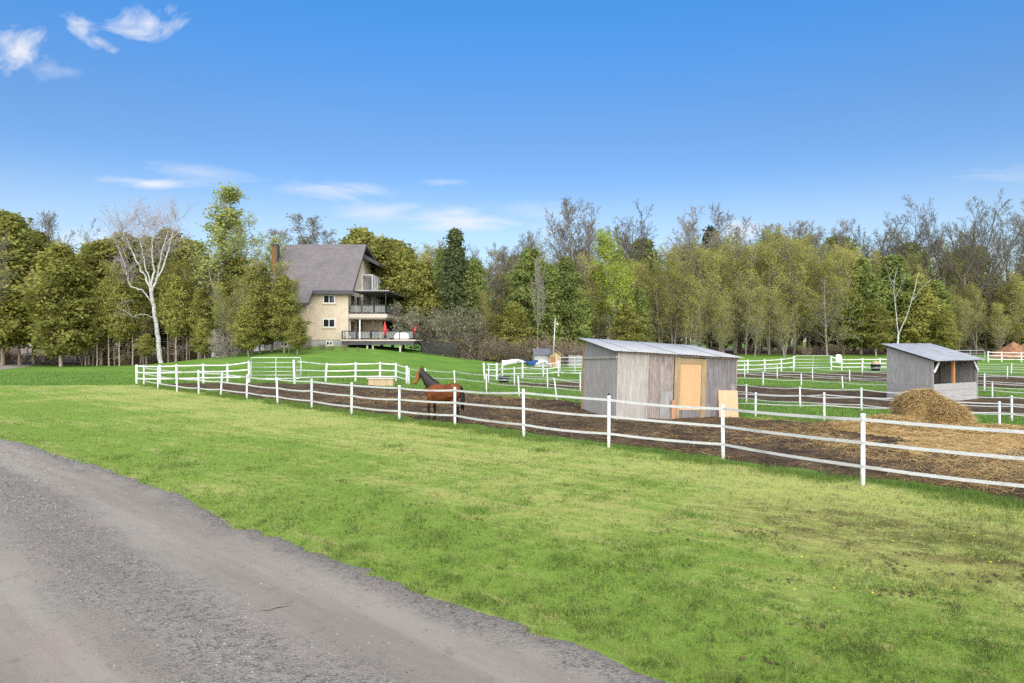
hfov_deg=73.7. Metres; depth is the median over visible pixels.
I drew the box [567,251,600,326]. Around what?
tree
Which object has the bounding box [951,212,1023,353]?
tree
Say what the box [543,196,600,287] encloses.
tree
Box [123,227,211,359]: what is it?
cedar tree
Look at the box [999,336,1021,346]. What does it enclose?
tree
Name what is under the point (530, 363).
horse blanket
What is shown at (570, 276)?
cedar tree
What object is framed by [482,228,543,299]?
tree
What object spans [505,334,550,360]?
shrub
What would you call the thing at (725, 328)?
tree
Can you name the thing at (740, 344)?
tree
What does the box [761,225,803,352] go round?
tree
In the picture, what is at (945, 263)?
tree
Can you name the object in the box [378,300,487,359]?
crab apple tree
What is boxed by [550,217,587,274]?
tree
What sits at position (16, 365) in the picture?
lane
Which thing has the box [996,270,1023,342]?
tree
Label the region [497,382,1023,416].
paddock mud
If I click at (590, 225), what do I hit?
tree
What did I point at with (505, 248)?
tree
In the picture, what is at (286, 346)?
window
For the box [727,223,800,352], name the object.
tree
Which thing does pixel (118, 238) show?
cedar tree
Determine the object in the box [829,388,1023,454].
hay pile
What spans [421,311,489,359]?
crab apple tree
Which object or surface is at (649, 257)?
tree
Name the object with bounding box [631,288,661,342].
cedar tree
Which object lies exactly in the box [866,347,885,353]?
shrub
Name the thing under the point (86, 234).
tree
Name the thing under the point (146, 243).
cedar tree
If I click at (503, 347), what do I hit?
shrub
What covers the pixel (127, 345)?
tree
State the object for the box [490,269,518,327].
tree
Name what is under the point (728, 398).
plywood sheet
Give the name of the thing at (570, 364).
farm gate
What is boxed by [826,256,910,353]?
tree
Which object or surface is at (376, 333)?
grill
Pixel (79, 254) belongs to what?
cedar tree
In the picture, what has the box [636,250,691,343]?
tree
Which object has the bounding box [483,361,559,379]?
paddock fence
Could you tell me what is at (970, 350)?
fence
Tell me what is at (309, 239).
tree
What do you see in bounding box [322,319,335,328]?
window
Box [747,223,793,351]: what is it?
tree
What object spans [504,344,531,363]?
shrub
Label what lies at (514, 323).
cedar tree
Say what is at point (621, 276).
tree
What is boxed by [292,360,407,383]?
paddock fence
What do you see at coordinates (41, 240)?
cedar tree
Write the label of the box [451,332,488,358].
shrub
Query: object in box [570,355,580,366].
picket fence
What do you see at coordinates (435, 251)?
tree
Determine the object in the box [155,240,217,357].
cedar tree
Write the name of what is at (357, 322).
patio door
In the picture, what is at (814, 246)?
tree
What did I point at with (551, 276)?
cedar tree
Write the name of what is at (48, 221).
tree
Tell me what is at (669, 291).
tree
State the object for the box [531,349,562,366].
hen house
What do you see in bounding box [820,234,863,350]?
tree
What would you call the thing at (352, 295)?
patio door
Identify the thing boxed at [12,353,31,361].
shrub
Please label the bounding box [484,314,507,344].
cedar tree
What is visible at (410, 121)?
sky
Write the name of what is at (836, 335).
tree
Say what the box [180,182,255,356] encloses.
poplar tree
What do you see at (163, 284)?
cedar tree
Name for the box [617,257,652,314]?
tree
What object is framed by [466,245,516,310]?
tree
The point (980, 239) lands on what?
tree
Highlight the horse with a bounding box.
[414,365,464,421]
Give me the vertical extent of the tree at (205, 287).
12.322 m
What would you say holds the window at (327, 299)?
in the house at (335, 290)
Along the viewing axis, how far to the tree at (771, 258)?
96.45 m
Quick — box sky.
[0,0,1023,341]
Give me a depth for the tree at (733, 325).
101.21 m
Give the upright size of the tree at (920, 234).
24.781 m
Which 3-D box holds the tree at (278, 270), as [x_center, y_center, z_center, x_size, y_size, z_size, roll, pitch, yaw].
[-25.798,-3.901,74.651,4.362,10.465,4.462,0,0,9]
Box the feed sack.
[835,354,841,362]
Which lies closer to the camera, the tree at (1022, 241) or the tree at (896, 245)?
the tree at (1022, 241)
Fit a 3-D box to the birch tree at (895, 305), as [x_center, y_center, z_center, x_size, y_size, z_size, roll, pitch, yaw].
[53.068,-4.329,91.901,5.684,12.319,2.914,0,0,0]
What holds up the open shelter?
on the paddock mud at (773, 390)
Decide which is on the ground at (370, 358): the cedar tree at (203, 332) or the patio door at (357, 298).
the cedar tree at (203, 332)
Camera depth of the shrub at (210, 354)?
80.48 m
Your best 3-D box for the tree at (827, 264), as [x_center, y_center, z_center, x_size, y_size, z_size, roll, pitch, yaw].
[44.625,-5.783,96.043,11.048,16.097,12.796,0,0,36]
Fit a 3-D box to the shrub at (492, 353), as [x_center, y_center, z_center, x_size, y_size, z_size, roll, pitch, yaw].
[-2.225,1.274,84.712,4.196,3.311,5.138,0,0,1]
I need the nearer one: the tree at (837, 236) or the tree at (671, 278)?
the tree at (671, 278)
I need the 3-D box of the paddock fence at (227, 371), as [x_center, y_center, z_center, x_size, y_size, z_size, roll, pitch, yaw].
[-21.355,2.238,45.785,7.203,1.877,0.926,0,0,-15]
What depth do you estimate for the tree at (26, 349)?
99.88 m
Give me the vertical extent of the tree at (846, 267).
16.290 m
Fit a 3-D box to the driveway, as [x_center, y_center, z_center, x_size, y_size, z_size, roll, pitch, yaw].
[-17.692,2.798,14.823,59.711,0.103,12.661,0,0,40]
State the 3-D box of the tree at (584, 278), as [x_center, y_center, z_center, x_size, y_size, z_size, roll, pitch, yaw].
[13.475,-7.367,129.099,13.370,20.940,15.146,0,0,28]
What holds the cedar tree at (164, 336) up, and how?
on the ground at (370, 358)
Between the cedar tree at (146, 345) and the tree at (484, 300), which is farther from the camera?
the tree at (484, 300)
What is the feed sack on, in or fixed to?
attached to the paddock fence at (862, 359)
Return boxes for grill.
[370,330,378,339]
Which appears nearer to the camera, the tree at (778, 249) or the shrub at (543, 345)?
the shrub at (543, 345)
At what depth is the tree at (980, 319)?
96.77 m
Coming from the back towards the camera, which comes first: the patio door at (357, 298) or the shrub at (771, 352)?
the shrub at (771, 352)
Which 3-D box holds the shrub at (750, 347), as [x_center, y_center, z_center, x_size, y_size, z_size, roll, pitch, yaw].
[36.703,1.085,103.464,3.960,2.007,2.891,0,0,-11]
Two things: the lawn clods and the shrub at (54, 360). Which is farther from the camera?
the shrub at (54, 360)
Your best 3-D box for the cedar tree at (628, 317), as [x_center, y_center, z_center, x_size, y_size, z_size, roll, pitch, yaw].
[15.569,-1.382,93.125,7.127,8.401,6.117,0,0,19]
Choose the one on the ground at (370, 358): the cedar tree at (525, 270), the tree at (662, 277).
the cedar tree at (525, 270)
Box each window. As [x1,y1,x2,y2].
[279,342,288,347]
[322,295,335,303]
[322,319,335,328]
[326,341,333,345]
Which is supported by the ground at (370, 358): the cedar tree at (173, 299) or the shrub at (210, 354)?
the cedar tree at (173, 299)
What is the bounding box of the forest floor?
[0,346,994,364]
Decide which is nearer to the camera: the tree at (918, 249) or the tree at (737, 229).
the tree at (737, 229)
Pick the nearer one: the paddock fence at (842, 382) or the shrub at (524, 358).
the paddock fence at (842, 382)
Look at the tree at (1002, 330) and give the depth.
94.73 m
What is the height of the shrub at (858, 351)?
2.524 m
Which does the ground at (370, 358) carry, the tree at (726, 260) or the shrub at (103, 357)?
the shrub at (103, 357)
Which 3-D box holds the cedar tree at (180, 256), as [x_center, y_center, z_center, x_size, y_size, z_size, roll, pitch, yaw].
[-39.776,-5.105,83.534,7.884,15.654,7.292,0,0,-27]
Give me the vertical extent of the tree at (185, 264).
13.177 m
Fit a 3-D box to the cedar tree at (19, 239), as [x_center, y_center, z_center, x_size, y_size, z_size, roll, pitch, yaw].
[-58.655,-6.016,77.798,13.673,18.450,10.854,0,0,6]
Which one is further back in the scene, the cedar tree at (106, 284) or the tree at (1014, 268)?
the tree at (1014, 268)
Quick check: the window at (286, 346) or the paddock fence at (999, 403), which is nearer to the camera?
the paddock fence at (999, 403)
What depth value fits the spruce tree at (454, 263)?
89.42 m
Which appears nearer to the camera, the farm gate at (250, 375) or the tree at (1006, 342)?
the farm gate at (250, 375)
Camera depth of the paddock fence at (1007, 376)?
51.60 m
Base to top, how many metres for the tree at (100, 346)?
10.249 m
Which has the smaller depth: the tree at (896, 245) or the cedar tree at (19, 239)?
the cedar tree at (19, 239)
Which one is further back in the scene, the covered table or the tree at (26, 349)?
the tree at (26, 349)
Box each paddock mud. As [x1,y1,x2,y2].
[165,383,1023,500]
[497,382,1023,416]
[737,372,1023,387]
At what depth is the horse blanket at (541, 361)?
52.90 m
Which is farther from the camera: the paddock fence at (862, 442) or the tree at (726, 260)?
the tree at (726, 260)
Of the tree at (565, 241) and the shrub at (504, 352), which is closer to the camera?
the shrub at (504, 352)
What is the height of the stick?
0.031 m
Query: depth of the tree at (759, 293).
91.75 m
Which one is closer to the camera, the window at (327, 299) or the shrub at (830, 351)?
the window at (327, 299)
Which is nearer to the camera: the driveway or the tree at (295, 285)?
the driveway
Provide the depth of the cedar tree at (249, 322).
70.45 m
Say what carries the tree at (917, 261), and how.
on the forest floor
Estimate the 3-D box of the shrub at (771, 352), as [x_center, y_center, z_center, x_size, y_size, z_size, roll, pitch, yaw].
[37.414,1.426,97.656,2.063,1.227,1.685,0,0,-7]
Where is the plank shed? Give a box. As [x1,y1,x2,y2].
[579,338,743,419]
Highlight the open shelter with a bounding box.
[880,343,986,400]
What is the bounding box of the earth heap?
[989,342,1023,357]
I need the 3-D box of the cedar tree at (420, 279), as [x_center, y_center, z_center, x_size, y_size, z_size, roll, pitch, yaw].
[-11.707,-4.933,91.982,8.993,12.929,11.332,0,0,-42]
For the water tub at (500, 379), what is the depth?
46.34 m
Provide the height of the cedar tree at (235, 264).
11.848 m
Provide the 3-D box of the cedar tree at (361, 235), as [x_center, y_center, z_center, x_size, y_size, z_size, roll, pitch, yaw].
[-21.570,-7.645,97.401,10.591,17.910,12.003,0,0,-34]
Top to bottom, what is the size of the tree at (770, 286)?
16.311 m
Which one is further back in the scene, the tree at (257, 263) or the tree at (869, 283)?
the tree at (869, 283)
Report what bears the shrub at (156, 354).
on the ground at (370, 358)
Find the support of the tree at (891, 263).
on the ground at (370, 358)
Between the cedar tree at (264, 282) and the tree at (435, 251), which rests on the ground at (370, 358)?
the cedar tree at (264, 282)
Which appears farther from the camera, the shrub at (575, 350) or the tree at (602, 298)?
the tree at (602, 298)
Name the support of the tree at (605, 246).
on the forest floor
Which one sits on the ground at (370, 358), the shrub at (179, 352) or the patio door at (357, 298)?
the shrub at (179, 352)
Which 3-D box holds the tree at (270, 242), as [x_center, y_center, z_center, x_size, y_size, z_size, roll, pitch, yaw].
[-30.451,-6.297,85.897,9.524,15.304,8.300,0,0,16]
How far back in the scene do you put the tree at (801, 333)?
115.56 m
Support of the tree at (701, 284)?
on the forest floor
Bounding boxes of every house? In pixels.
[263,244,427,351]
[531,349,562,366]
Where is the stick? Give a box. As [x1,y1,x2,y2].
[261,601,291,609]
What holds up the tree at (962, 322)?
on the forest floor
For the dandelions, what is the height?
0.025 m
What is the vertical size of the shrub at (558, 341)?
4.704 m
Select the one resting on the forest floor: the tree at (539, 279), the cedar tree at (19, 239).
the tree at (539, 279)
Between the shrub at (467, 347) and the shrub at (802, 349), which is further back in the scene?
the shrub at (802, 349)
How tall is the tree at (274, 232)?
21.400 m
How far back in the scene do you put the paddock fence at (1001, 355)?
84.38 m
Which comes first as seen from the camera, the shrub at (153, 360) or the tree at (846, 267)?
the shrub at (153, 360)
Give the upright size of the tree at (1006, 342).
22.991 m
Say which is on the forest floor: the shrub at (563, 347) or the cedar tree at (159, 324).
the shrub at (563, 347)
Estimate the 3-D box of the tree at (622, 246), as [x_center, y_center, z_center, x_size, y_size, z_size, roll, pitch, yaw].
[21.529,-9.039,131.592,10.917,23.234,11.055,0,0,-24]
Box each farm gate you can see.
[249,357,300,378]
[559,357,581,372]
[794,355,830,367]
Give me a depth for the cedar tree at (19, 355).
79.92 m
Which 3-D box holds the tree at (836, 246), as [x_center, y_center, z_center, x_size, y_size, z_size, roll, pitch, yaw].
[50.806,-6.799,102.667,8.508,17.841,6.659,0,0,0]
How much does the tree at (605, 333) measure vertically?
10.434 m
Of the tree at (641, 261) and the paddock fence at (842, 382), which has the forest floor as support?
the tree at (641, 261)
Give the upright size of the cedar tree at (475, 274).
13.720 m
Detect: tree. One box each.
[0,208,41,364]
[0,228,16,306]
[0,228,61,363]
[0,238,105,366]
[1,270,33,364]
[25,219,40,352]
[33,211,79,247]
[56,218,100,357]
[75,241,90,364]
[77,238,125,364]
[81,283,111,365]
[84,256,128,365]
[85,281,107,365]
[94,275,114,365]
[96,279,140,365]
[97,192,200,363]
[104,230,155,363]
[113,280,148,364]
[115,264,149,364]
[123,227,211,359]
[124,235,168,363]
[127,282,158,364]
[130,283,154,364]
[130,333,157,364]
[150,271,174,362]
[151,326,185,360]
[153,236,166,348]
[153,274,191,361]
[155,236,216,360]
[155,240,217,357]
[157,254,188,361]
[176,265,197,359]
[177,280,196,359]
[179,252,213,358]
[179,287,212,358]
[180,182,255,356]
[187,318,220,358]
[191,264,216,357]
[203,256,251,353]
[203,262,250,354]
[205,211,271,352]
[211,280,231,355]
[223,264,275,352]
[226,301,267,355]
[234,257,271,354]
[250,231,290,277]
[260,274,311,352]
[264,227,295,273]
[264,261,289,351]
[271,211,339,276]
[277,275,305,352]
[279,316,311,354]
[305,229,338,243]
[338,224,386,313]
[367,233,411,345]
[368,245,438,348]
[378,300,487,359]
[384,237,421,346]
[392,259,450,350]
[410,242,442,266]
[421,247,455,339]
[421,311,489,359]
[427,240,444,261]
[436,227,476,338]
[449,257,495,356]
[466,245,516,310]
[476,287,500,359]
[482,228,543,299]
[482,250,515,310]
[483,245,519,312]
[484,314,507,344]
[489,254,518,316]
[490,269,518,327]
[491,300,536,354]
[497,232,546,297]
[501,247,562,344]
[504,234,550,294]
[525,261,572,347]
[530,257,547,348]
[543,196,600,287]
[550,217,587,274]
[554,255,592,351]
[559,288,599,352]
[564,206,608,288]
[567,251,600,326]
[571,248,611,337]
[581,244,627,337]
[582,199,690,293]
[583,262,607,338]
[585,223,635,338]
[585,264,614,337]
[593,301,618,339]
[599,260,641,335]
[600,301,650,341]
[604,238,667,335]
[606,237,632,264]
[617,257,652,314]
[630,260,662,334]
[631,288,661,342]
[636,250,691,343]
[650,206,716,344]
[651,315,668,343]
[654,243,702,343]
[658,255,694,343]
[661,315,685,343]
[663,238,704,344]
[666,242,698,344]
[670,242,727,346]
[678,235,735,348]
[678,288,713,346]
[687,202,738,351]
[689,243,728,348]
[690,294,715,345]
[698,225,718,349]
[701,238,741,351]
[701,326,742,349]
[704,230,756,353]
[706,288,741,352]
[711,231,755,349]
[721,216,760,352]
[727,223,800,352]
[728,240,774,354]
[729,238,796,354]
[734,314,773,351]
[742,285,771,356]
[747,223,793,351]
[749,316,805,351]
[750,232,816,340]
[751,227,791,350]
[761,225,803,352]
[761,259,798,353]
[765,288,806,356]
[767,232,825,353]
[775,220,828,351]
[783,244,866,354]
[785,232,828,351]
[787,232,834,352]
[791,297,817,344]
[799,220,845,352]
[799,238,826,350]
[802,311,835,351]
[819,218,853,349]
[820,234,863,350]
[822,240,871,351]
[822,243,863,353]
[825,310,864,344]
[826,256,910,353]
[843,211,911,352]
[851,301,900,355]
[854,226,921,279]
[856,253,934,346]
[865,246,884,352]
[888,266,929,342]
[890,242,939,279]
[891,272,959,343]
[894,195,960,280]
[900,249,928,277]
[905,198,985,293]
[916,261,935,279]
[916,279,964,344]
[920,189,1019,353]
[924,309,966,349]
[930,237,960,293]
[939,244,999,349]
[939,257,975,331]
[949,285,977,349]
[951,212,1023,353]
[956,281,991,354]
[958,304,974,347]
[967,289,1010,350]
[975,199,1023,345]
[975,213,1023,283]
[979,263,1009,349]
[984,279,1023,343]
[986,302,1013,347]
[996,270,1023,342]
[998,260,1023,295]
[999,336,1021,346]
[1010,210,1023,259]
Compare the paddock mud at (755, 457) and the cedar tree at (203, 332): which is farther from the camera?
the cedar tree at (203, 332)
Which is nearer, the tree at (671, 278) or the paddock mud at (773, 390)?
the paddock mud at (773, 390)
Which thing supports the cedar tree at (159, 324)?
on the ground at (370, 358)
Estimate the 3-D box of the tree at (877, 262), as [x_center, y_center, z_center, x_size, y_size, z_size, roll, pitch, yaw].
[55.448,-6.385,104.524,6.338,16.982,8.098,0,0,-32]
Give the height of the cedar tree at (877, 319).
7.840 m
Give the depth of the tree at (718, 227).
110.26 m
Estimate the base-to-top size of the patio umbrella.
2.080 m
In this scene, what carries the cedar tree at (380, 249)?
on the ground at (370, 358)
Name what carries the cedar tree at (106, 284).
on the ground at (370, 358)
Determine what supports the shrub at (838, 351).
on the forest floor
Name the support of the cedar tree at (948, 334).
on the ground at (370, 358)
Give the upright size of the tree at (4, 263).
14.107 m
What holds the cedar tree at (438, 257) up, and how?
on the ground at (370, 358)
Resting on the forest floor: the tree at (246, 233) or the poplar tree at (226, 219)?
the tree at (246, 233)
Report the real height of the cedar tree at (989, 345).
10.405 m
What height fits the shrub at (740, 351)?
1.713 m
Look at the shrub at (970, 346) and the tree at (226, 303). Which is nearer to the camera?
the tree at (226, 303)
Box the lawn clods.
[72,411,1023,681]
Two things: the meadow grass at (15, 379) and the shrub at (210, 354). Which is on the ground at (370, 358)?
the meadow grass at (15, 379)
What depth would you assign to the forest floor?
99.73 m
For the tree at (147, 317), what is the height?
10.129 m
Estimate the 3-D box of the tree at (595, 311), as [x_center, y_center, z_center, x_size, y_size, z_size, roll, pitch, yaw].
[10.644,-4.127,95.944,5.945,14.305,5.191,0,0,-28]
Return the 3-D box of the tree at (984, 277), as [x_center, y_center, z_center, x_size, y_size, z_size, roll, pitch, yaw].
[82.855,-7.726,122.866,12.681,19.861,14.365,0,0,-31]
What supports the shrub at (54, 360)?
on the forest floor
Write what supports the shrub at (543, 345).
on the forest floor
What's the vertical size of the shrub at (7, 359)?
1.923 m
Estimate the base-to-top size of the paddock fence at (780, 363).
1.751 m
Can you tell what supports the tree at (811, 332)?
on the forest floor
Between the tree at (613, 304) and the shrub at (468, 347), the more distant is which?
the tree at (613, 304)
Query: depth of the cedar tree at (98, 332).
76.97 m
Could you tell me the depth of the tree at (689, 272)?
122.66 m
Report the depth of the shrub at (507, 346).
85.89 m
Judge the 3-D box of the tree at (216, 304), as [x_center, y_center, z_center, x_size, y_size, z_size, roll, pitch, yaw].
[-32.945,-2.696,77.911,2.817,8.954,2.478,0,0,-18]
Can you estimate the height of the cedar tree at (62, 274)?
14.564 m
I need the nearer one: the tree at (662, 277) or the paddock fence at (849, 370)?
the paddock fence at (849, 370)
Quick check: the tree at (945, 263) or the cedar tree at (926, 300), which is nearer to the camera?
the cedar tree at (926, 300)
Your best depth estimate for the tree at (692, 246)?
104.70 m
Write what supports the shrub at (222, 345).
on the ground at (370, 358)
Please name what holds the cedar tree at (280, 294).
on the ground at (370, 358)
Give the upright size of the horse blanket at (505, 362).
0.503 m
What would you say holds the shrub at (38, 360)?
on the forest floor
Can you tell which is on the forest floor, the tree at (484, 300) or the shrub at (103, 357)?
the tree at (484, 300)
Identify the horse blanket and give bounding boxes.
[502,359,522,365]
[525,360,537,365]
[535,360,547,365]
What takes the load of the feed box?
on the ground at (370, 358)
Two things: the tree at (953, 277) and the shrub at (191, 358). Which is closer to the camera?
the shrub at (191, 358)
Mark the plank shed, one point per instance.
(656, 373)
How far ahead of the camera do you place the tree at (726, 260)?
97.36 m
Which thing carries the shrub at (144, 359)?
on the ground at (370, 358)
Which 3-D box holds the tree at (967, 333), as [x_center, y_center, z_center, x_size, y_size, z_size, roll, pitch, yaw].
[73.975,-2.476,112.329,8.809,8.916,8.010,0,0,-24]
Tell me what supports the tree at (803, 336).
on the forest floor
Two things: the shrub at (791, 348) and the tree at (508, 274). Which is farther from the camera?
the tree at (508, 274)
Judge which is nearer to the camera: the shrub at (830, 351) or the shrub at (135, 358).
the shrub at (135, 358)
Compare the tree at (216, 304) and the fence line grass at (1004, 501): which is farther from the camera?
the tree at (216, 304)
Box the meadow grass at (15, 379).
[0,365,1023,500]
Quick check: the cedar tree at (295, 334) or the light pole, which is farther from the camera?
the light pole
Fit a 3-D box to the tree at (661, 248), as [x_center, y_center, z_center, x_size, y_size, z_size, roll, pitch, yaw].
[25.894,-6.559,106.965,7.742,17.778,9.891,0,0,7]
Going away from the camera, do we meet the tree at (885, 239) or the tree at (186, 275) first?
the tree at (186, 275)
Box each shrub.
[5,351,17,362]
[5,352,13,363]
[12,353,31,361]
[22,352,43,362]
[32,353,52,363]
[41,355,65,363]
[93,349,116,363]
[98,346,126,364]
[104,344,136,363]
[114,351,137,365]
[120,352,144,364]
[131,349,156,363]
[135,345,171,363]
[141,353,157,363]
[155,344,185,361]
[172,344,191,360]
[178,346,195,360]
[190,350,203,358]
[203,339,232,355]
[208,329,244,357]
[449,331,506,360]
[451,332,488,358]
[453,337,477,356]
[475,342,504,360]
[477,340,510,360]
[478,340,519,360]
[479,332,527,362]
[484,343,525,361]
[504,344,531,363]
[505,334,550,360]
[509,336,557,360]
[522,331,560,360]
[525,332,576,362]
[547,343,582,363]
[557,344,582,363]
[731,345,747,352]
[741,343,766,352]
[766,348,778,354]
[781,345,797,352]
[796,342,815,354]
[809,343,837,354]
[829,343,853,353]
[838,340,869,353]
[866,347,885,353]
[953,341,984,353]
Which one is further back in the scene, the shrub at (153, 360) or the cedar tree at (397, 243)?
the cedar tree at (397, 243)
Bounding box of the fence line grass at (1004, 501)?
[139,383,1023,512]
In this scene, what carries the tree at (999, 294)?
on the forest floor
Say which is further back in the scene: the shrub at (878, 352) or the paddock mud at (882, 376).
the shrub at (878, 352)
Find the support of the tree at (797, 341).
on the forest floor
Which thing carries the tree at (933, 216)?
on the forest floor
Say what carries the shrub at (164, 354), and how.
on the forest floor
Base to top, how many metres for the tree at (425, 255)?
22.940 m
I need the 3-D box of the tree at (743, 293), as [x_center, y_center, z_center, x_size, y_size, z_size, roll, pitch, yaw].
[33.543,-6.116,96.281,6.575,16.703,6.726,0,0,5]
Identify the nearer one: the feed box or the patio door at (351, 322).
the feed box
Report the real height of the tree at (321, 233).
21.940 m
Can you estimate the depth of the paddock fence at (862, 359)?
66.44 m
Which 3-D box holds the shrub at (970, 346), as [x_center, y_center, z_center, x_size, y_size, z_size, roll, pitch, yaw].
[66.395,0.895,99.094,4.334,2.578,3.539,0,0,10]
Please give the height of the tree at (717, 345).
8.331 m
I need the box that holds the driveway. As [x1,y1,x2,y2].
[0,439,668,682]
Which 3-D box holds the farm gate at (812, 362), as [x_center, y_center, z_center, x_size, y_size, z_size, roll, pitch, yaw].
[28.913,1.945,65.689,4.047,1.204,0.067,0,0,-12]
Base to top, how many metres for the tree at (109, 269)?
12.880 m
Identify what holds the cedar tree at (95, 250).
on the ground at (370, 358)
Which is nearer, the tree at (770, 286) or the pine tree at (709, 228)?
the tree at (770, 286)
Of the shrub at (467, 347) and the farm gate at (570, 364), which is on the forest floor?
the shrub at (467, 347)
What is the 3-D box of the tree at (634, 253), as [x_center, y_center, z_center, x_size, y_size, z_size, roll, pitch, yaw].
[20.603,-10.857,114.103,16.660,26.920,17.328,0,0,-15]
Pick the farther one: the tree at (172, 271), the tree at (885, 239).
the tree at (885, 239)
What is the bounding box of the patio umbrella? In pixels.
[383,322,386,339]
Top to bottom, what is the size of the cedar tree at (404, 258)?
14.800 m
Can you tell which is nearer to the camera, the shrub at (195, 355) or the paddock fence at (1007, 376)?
the paddock fence at (1007, 376)
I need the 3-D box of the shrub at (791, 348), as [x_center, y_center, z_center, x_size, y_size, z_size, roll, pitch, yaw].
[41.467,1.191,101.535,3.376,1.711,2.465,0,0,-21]
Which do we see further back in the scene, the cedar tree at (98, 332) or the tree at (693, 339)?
the tree at (693, 339)
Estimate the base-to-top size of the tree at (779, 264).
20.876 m
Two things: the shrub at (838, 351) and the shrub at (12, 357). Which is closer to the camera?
the shrub at (12, 357)
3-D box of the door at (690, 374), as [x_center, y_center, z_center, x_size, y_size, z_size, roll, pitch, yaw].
[6.712,1.712,25.716,0.880,1.735,0.030,2,-1,-14]
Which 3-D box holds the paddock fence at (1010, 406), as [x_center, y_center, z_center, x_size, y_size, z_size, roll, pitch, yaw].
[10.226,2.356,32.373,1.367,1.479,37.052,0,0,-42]
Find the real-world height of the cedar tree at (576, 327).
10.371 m
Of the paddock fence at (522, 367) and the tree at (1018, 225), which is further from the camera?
the tree at (1018, 225)
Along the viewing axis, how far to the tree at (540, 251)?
123.71 m
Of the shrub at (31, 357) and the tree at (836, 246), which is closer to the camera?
the shrub at (31, 357)
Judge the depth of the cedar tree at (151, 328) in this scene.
79.88 m
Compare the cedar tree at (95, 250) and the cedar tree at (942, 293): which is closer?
the cedar tree at (95, 250)
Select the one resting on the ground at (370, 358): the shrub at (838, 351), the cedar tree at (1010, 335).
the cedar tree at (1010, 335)
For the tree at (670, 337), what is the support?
on the forest floor
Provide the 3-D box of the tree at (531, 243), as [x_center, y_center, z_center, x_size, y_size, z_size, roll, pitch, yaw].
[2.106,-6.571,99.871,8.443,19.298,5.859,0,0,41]
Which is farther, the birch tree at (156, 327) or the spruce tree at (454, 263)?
the spruce tree at (454, 263)
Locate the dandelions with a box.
[700,510,991,610]
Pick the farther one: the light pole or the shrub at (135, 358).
the shrub at (135, 358)
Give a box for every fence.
[135,361,249,383]
[143,365,1023,487]
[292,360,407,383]
[408,368,1023,423]
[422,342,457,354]
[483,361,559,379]
[488,366,1023,420]
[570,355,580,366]
[737,356,794,372]
[737,363,1023,389]
[737,372,1023,396]
[830,356,886,369]
[862,363,1023,377]
[956,350,984,354]
[987,351,1023,361]
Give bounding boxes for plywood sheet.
[718,390,737,416]
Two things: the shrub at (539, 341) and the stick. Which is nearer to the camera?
the stick
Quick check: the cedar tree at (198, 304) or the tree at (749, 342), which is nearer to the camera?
the cedar tree at (198, 304)
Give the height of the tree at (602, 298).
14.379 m
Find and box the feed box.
[367,378,395,385]
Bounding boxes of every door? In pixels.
[350,320,353,338]
[352,295,353,313]
[356,296,360,313]
[356,321,358,338]
[679,364,701,409]
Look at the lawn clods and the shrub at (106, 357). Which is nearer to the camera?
the lawn clods
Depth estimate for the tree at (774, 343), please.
110.96 m
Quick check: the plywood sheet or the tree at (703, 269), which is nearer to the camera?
the plywood sheet
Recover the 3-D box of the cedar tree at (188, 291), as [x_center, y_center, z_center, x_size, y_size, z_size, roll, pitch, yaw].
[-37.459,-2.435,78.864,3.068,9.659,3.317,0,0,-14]
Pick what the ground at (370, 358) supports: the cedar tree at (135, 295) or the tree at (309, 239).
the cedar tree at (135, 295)
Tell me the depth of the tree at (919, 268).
99.25 m
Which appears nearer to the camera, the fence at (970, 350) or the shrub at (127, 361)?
the shrub at (127, 361)
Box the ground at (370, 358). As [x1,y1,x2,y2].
[0,342,1023,682]
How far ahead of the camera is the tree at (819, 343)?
115.86 m
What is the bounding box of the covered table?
[394,333,409,339]
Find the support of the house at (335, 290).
on the ground at (370, 358)
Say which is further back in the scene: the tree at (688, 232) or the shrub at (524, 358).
the tree at (688, 232)
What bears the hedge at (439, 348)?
on the ground at (370, 358)
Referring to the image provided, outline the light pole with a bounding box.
[552,318,557,367]
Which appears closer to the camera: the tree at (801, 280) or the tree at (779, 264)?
the tree at (801, 280)
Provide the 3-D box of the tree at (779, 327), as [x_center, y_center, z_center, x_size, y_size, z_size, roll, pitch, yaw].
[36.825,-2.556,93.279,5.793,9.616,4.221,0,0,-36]
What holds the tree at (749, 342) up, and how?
on the forest floor
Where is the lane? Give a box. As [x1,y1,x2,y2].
[0,345,44,369]
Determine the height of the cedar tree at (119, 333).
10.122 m
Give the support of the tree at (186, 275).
on the forest floor
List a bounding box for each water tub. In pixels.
[498,376,509,382]
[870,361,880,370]

